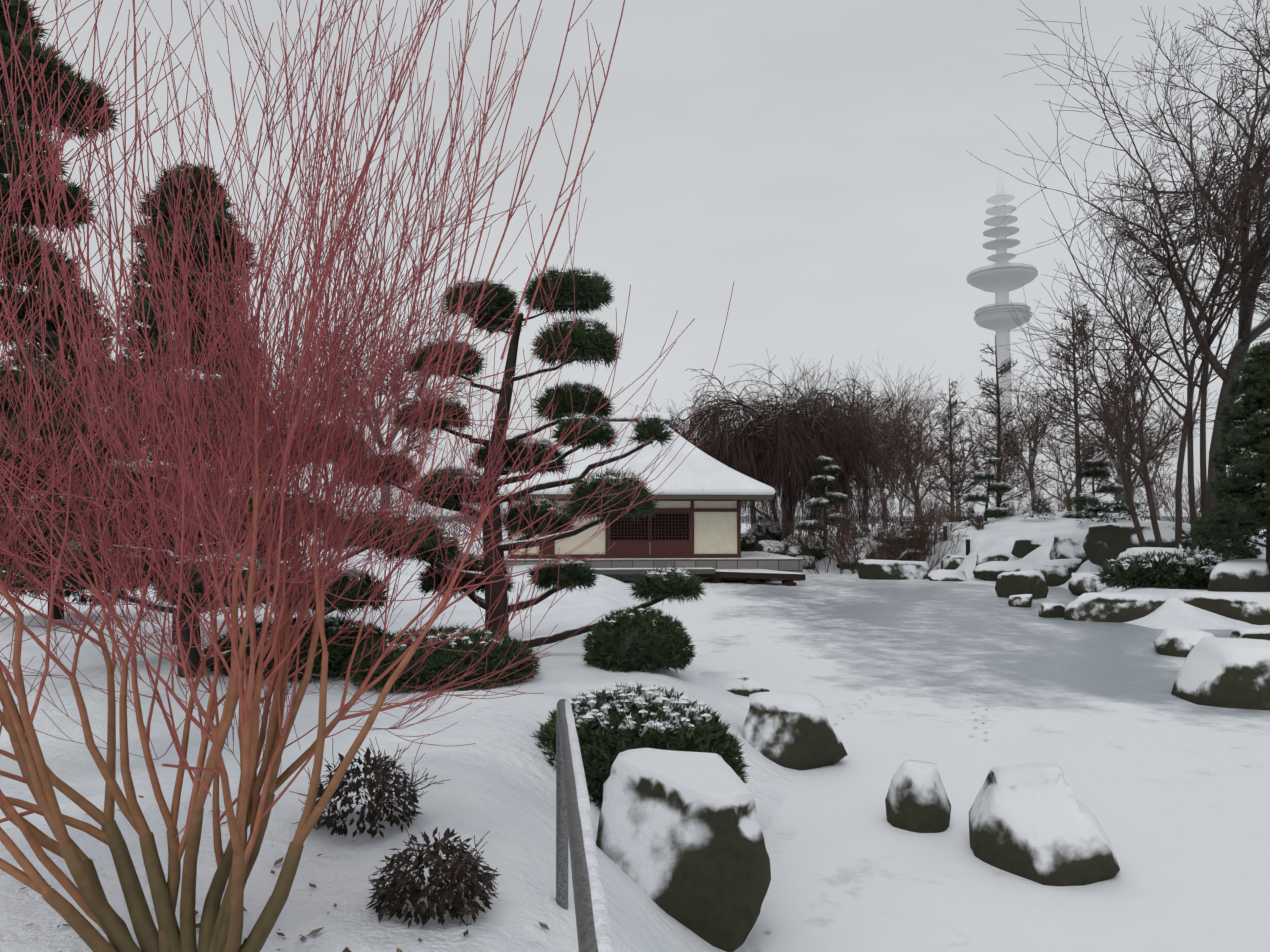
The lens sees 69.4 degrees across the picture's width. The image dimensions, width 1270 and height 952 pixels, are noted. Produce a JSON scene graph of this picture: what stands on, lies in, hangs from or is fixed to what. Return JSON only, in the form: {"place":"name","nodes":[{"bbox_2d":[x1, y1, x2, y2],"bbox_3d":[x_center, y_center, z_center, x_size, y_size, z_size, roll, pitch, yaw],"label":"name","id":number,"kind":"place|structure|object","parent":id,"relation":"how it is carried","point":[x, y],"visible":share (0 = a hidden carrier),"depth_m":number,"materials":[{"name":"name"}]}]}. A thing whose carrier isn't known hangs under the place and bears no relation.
{"place":"outdoors","nodes":[
{"label":"outdoors","id":0,"kind":"place"},
{"bbox_2d":[512,501,736,554],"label":"wall panels","id":1,"kind":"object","parent":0,"point":[715,532],"depth_m":40.27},
{"bbox_2d":[589,411,669,424],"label":"roof ridge","id":2,"kind":"structure","parent":0,"point":[621,417],"depth_m":43.19,"materials":[{"name":"white snow"}]},
{"bbox_2d":[0,511,1269,951],"bbox_3d":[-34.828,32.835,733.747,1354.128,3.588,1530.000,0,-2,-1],"label":"ground","id":3,"kind":"structure","parent":0,"point":[498,789],"depth_m":6.73,"materials":[{"name":"white snow"}]},
{"bbox_2d":[0,0,120,574],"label":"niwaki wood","id":4,"kind":"object","parent":3,"relation":"on","point":[24,49],"visible":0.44,"depth_m":6.44,"materials":[{"name":"green plant"}]},
{"bbox_2d":[0,277,138,619],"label":"pine","id":5,"kind":"object","parent":3,"relation":"on","point":[51,359],"visible":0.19,"depth_m":18.48,"materials":[{"name":"green plant"}]},
{"bbox_2d":[59,160,305,644],"bbox_3d":[-7.546,-1.248,15.617,4.036,8.241,3.684,0,-2,-1],"label":"conifer tree","id":6,"kind":"object","parent":3,"relation":"on","point":[197,174],"visible":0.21,"depth_m":14.94,"materials":[{"name":"green plant"}]},
{"bbox_2d":[0,369,446,677],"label":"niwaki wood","id":7,"kind":"object","parent":3,"relation":"on","point":[340,604],"visible":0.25,"depth_m":11.58,"materials":[{"name":"green plant"}]},
{"bbox_2d":[18,795,549,951],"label":"leaf litter","id":8,"kind":"object","parent":3,"relation":"on","point":[346,949],"visible":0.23,"depth_m":3.52,"materials":[{"name":"brown plant"}]},
{"bbox_2d":[201,613,391,681],"bbox_3d":[-4.546,2.297,12.646,2.747,0.814,2.496,0,-2,-1],"label":"shrub","id":9,"kind":"object","parent":3,"relation":"on","point":[338,655],"visible":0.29,"depth_m":11.98,"materials":[{"name":"green plant"}]},
{"bbox_2d":[0,0,733,951],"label":"shrub","id":10,"kind":"object","parent":3,"relation":"on","point":[220,924],"visible":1,"depth_m":3.38,"materials":[{"name":"red plant"}]},
{"bbox_2d":[290,737,449,837],"bbox_3d":[-1.360,1.542,4.552,0.673,0.492,0.568,-1,-3,24],"label":"azalea","id":11,"kind":"object","parent":3,"relation":"on","point":[382,777],"visible":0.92,"depth_m":4.43,"materials":[{"name":"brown plant"}]},
{"bbox_2d":[291,485,507,546],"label":"hedge","id":12,"kind":"object","parent":3,"relation":"on","point":[453,523],"visible":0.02,"depth_m":59.91,"materials":[{"name":"plant"}]},
{"bbox_2d":[365,826,500,927],"bbox_3d":[-0.815,1.613,3.728,0.560,0.416,0.536,0,-2,-1],"label":"azalea","id":13,"kind":"object","parent":3,"relation":"on","point":[459,864],"visible":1,"depth_m":3.63,"materials":[{"name":"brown plant"}]},
{"bbox_2d":[341,623,540,693],"bbox_3d":[-2.526,2.341,12.068,2.610,0.787,2.376,0,-2,-1],"label":"shrub","id":14,"kind":"object","parent":3,"relation":"on","point":[437,661],"visible":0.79,"depth_m":11.42,"materials":[{"name":"green plant"}]},
{"bbox_2d":[343,265,706,647],"bbox_3d":[-1.826,-0.011,13.978,5.911,6.411,2.241,0,-2,6],"label":"niwaki pine wood","id":15,"kind":"object","parent":3,"relation":"on","point":[592,339],"visible":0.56,"depth_m":13.75,"materials":[{"name":"green plant"}]},
{"bbox_2d":[556,699,615,951],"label":"handrail","id":16,"kind":"object","parent":3,"relation":"on","point":[574,824],"visible":1,"depth_m":2.31,"materials":[{"name":"grey metal"}]},
{"bbox_2d":[580,605,696,673],"bbox_3d":[0.053,2.314,13.238,1.691,0.965,1.574,0,-2,-1],"label":"shrub","id":17,"kind":"object","parent":3,"relation":"on","point":[628,638],"visible":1,"depth_m":12.83,"materials":[{"name":"green plant"}]},
{"bbox_2d":[529,680,749,811],"bbox_3d":[-0.018,2.282,7.869,1.997,1.033,1.813,0,-2,-1],"label":"round shrub","id":18,"kind":"object","parent":3,"relation":"on","point":[610,725],"visible":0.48,"depth_m":7.51,"materials":[{"name":"green plant"}]},
{"bbox_2d":[504,552,802,580],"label":"wooden deck","id":19,"kind":"structure","parent":3,"relation":"on","point":[760,560],"depth_m":39.29,"materials":[{"name":"grey wood"}]},
{"bbox_2d":[508,499,740,558],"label":"timber frame","id":20,"kind":"object","parent":19,"relation":"on","point":[665,548],"visible":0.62,"depth_m":40.02,"materials":[{"name":"brown wood"}]},
{"bbox_2d":[591,567,715,573],"bbox_3d":[0.716,3.986,38.510,5.200,0.200,1.100,0,-2,-5],"label":"wooden step","id":21,"kind":"object","parent":3,"relation":"on","point":[708,570],"visible":0.5,"depth_m":37.94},
{"bbox_2d":[596,748,770,951],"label":"boulder","id":22,"kind":"object","parent":3,"relation":"on","point":[680,838],"visible":0.83,"depth_m":5.77,"materials":[{"name":"stone"},{"name":"snow"},{"name":"moss"}]},
{"bbox_2d":[266,266,1198,534],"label":"park trees","id":23,"kind":"structure","parent":3,"relation":"on","point":[912,450],"depth_m":81.66,"materials":[{"name":"brown plant"}]},
{"bbox_2d":[741,532,760,551],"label":"shrub","id":24,"kind":"object","parent":3,"relation":"on","point":[748,543],"visible":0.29,"depth_m":50.51,"materials":[{"name":"green plant"}]},
{"bbox_2d":[746,521,781,545],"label":"shrub","id":25,"kind":"object","parent":3,"relation":"on","point":[771,531],"visible":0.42,"depth_m":53.12,"materials":[{"name":"green plant"}]},
{"bbox_2d":[668,364,910,569],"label":"weeping willow","id":26,"kind":"object","parent":3,"relation":"on","point":[793,443],"visible":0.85,"depth_m":49.93,"materials":[{"name":"brown plant"}]},
{"bbox_2d":[741,691,847,769],"bbox_3d":[1.803,3.015,10.645,1.229,0.942,1.004,0,-2,-1],"label":"shore rock","id":27,"kind":"object","parent":3,"relation":"on","point":[791,730],"visible":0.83,"depth_m":10.26,"materials":[{"name":"grey stone"}]},
{"bbox_2d":[779,533,829,560],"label":"shrub","id":28,"kind":"object","parent":3,"relation":"on","point":[819,556],"visible":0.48,"depth_m":49.05,"materials":[{"name":"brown plant"}]},
{"bbox_2d":[796,555,814,568],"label":"shrub","id":29,"kind":"object","parent":3,"relation":"on","point":[807,558],"visible":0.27,"depth_m":48.24,"materials":[{"name":"plant"}]},
{"bbox_2d":[793,455,852,544],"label":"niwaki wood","id":30,"kind":"object","parent":3,"relation":"on","point":[832,469],"visible":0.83,"depth_m":46.89,"materials":[{"name":"green plant"}]},
{"bbox_2d":[749,489,903,536],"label":"hedge twigs","id":31,"kind":"object","parent":3,"relation":"on","point":[776,516],"visible":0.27,"depth_m":56.59,"materials":[{"name":"brown plant"}]},
{"bbox_2d":[836,552,863,568],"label":"shrub","id":32,"kind":"object","parent":3,"relation":"on","point":[851,563],"visible":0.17,"depth_m":48.22,"materials":[{"name":"plant"}]},
{"bbox_2d":[745,463,992,574],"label":"hedge twigs","id":33,"kind":"object","parent":3,"relation":"on","point":[923,526],"visible":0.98,"depth_m":44.86,"materials":[{"name":"brown plant"}]},
{"bbox_2d":[768,523,969,554],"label":"posts","id":34,"kind":"object","parent":3,"relation":"on","point":[967,546],"visible":0.25,"depth_m":43.44,"materials":[{"name":"brown wood"}]},
{"bbox_2d":[850,516,915,535],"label":"rhododendron hedge","id":35,"kind":"object","parent":3,"relation":"on","point":[892,521],"visible":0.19,"depth_m":51.39,"materials":[{"name":"green plant"}]},
{"bbox_2d":[870,525,926,549],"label":"shrub","id":36,"kind":"object","parent":3,"relation":"on","point":[900,535],"visible":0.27,"depth_m":48.23,"materials":[{"name":"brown plant"}]},
{"bbox_2d":[896,549,926,560],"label":"shrub","id":37,"kind":"object","parent":3,"relation":"on","point":[909,558],"visible":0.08,"depth_m":46.93,"materials":[{"name":"plant"}]},
{"bbox_2d":[940,554,965,569],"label":"rock","id":38,"kind":"object","parent":3,"relation":"on","point":[951,562],"visible":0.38,"depth_m":43.45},
{"bbox_2d":[916,499,1052,525],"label":"rhododendron hedge","id":39,"kind":"object","parent":3,"relation":"on","point":[969,511],"visible":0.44,"depth_m":49.53,"materials":[{"name":"green plant"}]},
{"bbox_2d":[961,457,1012,526],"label":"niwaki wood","id":40,"kind":"object","parent":3,"relation":"on","point":[995,512],"visible":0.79,"depth_m":47.95,"materials":[{"name":"green plant"}]},
{"bbox_2d":[900,476,1075,522],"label":"hedge twigs","id":41,"kind":"object","parent":3,"relation":"on","point":[1035,498],"visible":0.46,"depth_m":61.02,"materials":[{"name":"brown plant"}]},
{"bbox_2d":[966,178,1037,515],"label":"television tower","id":42,"kind":"structure","parent":3,"relation":"on","point":[1002,278],"depth_m":522.95,"materials":[{"name":"grey concrete"}]},
{"bbox_2d":[1011,537,1045,557],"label":"rock","id":43,"kind":"object","parent":3,"relation":"on","point":[1023,547],"visible":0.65,"depth_m":39.71,"materials":[{"name":"grey stone"}]},
{"bbox_2d":[916,303,1178,521],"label":"bare trees","id":44,"kind":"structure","parent":3,"relation":"on","point":[1084,456],"depth_m":50.31,"materials":[{"name":"brown plant"}]},
{"bbox_2d":[1034,558,1081,586],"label":"rock","id":45,"kind":"object","parent":3,"relation":"on","point":[1057,572],"visible":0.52,"depth_m":36.51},
{"bbox_2d":[1049,534,1087,563],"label":"rock","id":46,"kind":"object","parent":3,"relation":"on","point":[1067,546],"visible":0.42,"depth_m":37.10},
{"bbox_2d":[1019,497,1160,523],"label":"rhododendron hedge","id":47,"kind":"object","parent":3,"relation":"on","point":[1128,515],"visible":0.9,"depth_m":44.14,"materials":[{"name":"green plant"}]},
{"bbox_2d":[1058,457,1128,518],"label":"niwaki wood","id":48,"kind":"object","parent":3,"relation":"on","point":[1081,498],"visible":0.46,"depth_m":45.99,"materials":[{"name":"green plant"}]},
{"bbox_2d":[949,0,1269,559],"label":"tree","id":49,"kind":"object","parent":3,"relation":"on","point":[1255,257],"visible":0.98,"depth_m":31.29,"materials":[{"name":"brown plant"}]},
{"bbox_2d":[1064,592,1169,622],"bbox_3d":[13.115,3.697,24.811,2.797,1.050,1.418,0,-2,-1],"label":"boulder","id":50,"kind":"object","parent":3,"relation":"on","point":[1117,607],"visible":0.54,"depth_m":24.41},
{"bbox_2d":[1083,521,1174,566],"bbox_3d":[18.800,2.661,34.444,2.268,1.946,2.912,1,-3,-29],"label":"rock","id":51,"kind":"object","parent":3,"relation":"on","point":[1102,542],"visible":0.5,"depth_m":33.98,"materials":[{"name":"grey stone"}]},
{"bbox_2d":[1056,467,1230,523],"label":"hedge twigs","id":52,"kind":"object","parent":3,"relation":"on","point":[1067,498],"visible":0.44,"depth_m":53.04,"materials":[{"name":"brown plant"}]},
{"bbox_2d":[1093,549,1229,590],"bbox_3d":[16.045,2.822,27.436,4.256,1.312,3.991,0,-2,-1],"label":"shrub","id":53,"kind":"object","parent":3,"relation":"on","point":[1199,568],"visible":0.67,"depth_m":26.63,"materials":[{"name":"green plant"}]},
{"bbox_2d":[1117,547,1205,584],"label":"snow","id":54,"kind":"structure","parent":3,"relation":"on","point":[1142,550],"depth_m":28.33,"materials":[{"name":"white snow"}]},
{"bbox_2d":[1172,522,1190,536],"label":"rock","id":55,"kind":"object","parent":3,"relation":"on","point":[1185,526],"visible":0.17,"depth_m":36.21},
{"bbox_2d":[1135,542,1235,588],"bbox_3d":[16.349,2.646,27.446,4.940,1.313,2.044,2,-3,-35],"label":"rhododendron hedge","id":56,"kind":"object","parent":3,"relation":"on","point":[1181,546],"visible":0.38,"depth_m":26.27,"materials":[{"name":"green plant"}]},
{"bbox_2d":[1173,590,1269,624],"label":"rock","id":57,"kind":"object","parent":3,"relation":"on","point":[1253,608],"visible":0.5,"depth_m":23.35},
{"bbox_2d":[1182,531,1261,559],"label":"shrub","id":58,"kind":"object","parent":3,"relation":"on","point":[1241,553],"visible":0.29,"depth_m":33.51,"materials":[{"name":"green plant"}]},
{"bbox_2d":[1188,340,1269,588],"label":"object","id":59,"kind":"object","parent":3,"relation":"on","point":[1241,509],"visible":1,"depth_m":24.16,"materials":[{"name":"green plant"}]},
{"bbox_2d":[1200,535,1265,555],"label":"rhododendron hedge","id":60,"kind":"object","parent":3,"relation":"on","point":[1252,545],"visible":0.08,"depth_m":33.12,"materials":[{"name":"green plant"}]},
{"bbox_2d":[1208,559,1269,591],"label":"rock","id":61,"kind":"object","parent":3,"relation":"on","point":[1245,575],"visible":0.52,"depth_m":24.09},
{"bbox_2d":[0,0,1269,515],"label":"sky","id":62,"kind":"structure","parent":0,"point":[813,158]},
{"bbox_2d":[498,421,774,501],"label":"snowy roof","id":63,"kind":"structure","parent":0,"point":[698,474],"depth_m":40.08,"materials":[{"name":"white snow"}]},
{"bbox_2d":[611,512,688,539],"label":"lattice window","id":64,"kind":"structure","parent":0,"point":[680,528],"depth_m":40.10,"materials":[{"name":"brown wood"}]},
{"bbox_2d":[621,569,1269,951],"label":"pond ice","id":65,"kind":"structure","parent":0,"point":[1172,793],"depth_m":10.49,"materials":[{"name":"white snow"}]},
{"bbox_2d":[699,671,768,696],"bbox_3d":[1.555,3.330,14.621,1.176,0.412,0.796,0,-2,-1],"label":"ledge rock","id":66,"kind":"object","parent":65,"relation":"on","point":[742,683],"visible":0.73,"depth_m":14.38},
{"bbox_2d":[692,572,804,585],"bbox_3d":[1.779,4.389,41.631,13.550,0.500,4.671,-1,-3,27],"label":"deck timber","id":67,"kind":"object","parent":65,"relation":"on","point":[768,577],"visible":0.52,"depth_m":37.59,"materials":[{"name":"brown wood"}]},
{"bbox_2d":[716,569,803,573],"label":"deck snow","id":68,"kind":"structure","parent":67,"relation":"on","point":[751,570],"depth_m":38.08,"materials":[{"name":"white snow"}]},
{"bbox_2d":[758,540,785,555],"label":"rock","id":69,"kind":"object","parent":65,"relation":"on","point":[764,547],"visible":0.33,"depth_m":48.44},
{"bbox_2d":[786,546,801,556],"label":"rock","id":70,"kind":"object","parent":65,"relation":"on","point":[792,549],"visible":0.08,"depth_m":48.69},
{"bbox_2d":[677,624,1091,951],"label":"footprints","id":71,"kind":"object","parent":65,"relation":"on","point":[759,950],"depth_m":13.85,"materials":[{"name":"white"}]},
{"bbox_2d":[865,540,904,559],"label":"shrub","id":72,"kind":"object","parent":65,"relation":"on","point":[875,551],"visible":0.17,"depth_m":48.62,"materials":[{"name":"plant"}]},
{"bbox_2d":[858,559,929,579],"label":"rock","id":73,"kind":"object","parent":65,"relation":"on","point":[872,569],"visible":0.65,"depth_m":40.55,"materials":[{"name":"grey stone"}]},
{"bbox_2d":[885,760,950,832],"bbox_3d":[2.581,3.079,8.416,0.577,0.881,0.453,-1,-3,24],"label":"rock","id":74,"kind":"object","parent":65,"relation":"on","point":[917,800],"visible":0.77,"depth_m":8.29,"materials":[{"name":"grey stone"}]},
{"bbox_2d":[927,569,966,581],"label":"rock","id":75,"kind":"object","parent":65,"relation":"on","point":[948,575],"visible":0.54,"depth_m":39.45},
{"bbox_2d":[974,551,1009,578],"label":"rock","id":76,"kind":"object","parent":65,"relation":"on","point":[984,556],"visible":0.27,"depth_m":40.48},
{"bbox_2d":[973,561,1022,580],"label":"rock","id":77,"kind":"object","parent":65,"relation":"on","point":[990,571],"visible":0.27,"depth_m":39.53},
{"bbox_2d":[1008,594,1031,607],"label":"rock","id":78,"kind":"object","parent":65,"relation":"on","point":[1023,600],"visible":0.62,"depth_m":28.32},
{"bbox_2d":[995,570,1048,598],"bbox_3d":[13.302,3.923,31.662,1.344,1.348,1.334,2,-3,-36],"label":"rock","id":79,"kind":"object","parent":65,"relation":"on","point":[1009,584],"visible":0.62,"depth_m":31.21,"materials":[{"name":"grey stone"}]},
{"bbox_2d":[969,763,1119,885],"bbox_3d":[3.352,2.925,7.565,1.052,1.118,1.088,0,-2,-1],"label":"rock","id":80,"kind":"object","parent":65,"relation":"on","point":[1039,823],"visible":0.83,"depth_m":7.28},
{"bbox_2d":[1038,603,1065,617],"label":"rock","id":81,"kind":"object","parent":65,"relation":"on","point":[1051,610],"visible":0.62,"depth_m":25.42,"materials":[{"name":"stone"}]},
{"bbox_2d":[1068,572,1109,595],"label":"rock","id":82,"kind":"object","parent":65,"relation":"on","point":[1080,583],"visible":0.27,"depth_m":32.06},
{"bbox_2d":[1153,627,1214,656],"bbox_3d":[11.266,3.515,18.902,1.253,0.742,1.338,0,-2,-1],"label":"rock","id":83,"kind":"object","parent":65,"relation":"on","point":[1178,641],"visible":0.5,"depth_m":18.48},
{"bbox_2d":[1171,637,1269,709],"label":"edge rock","id":84,"kind":"object","parent":65,"relation":"on","point":[1224,672],"visible":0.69,"depth_m":13.61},
{"bbox_2d":[1230,628,1269,640],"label":"rock","id":85,"kind":"object","parent":65,"relation":"on","point":[1262,634],"visible":0.38,"depth_m":18.89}
]}

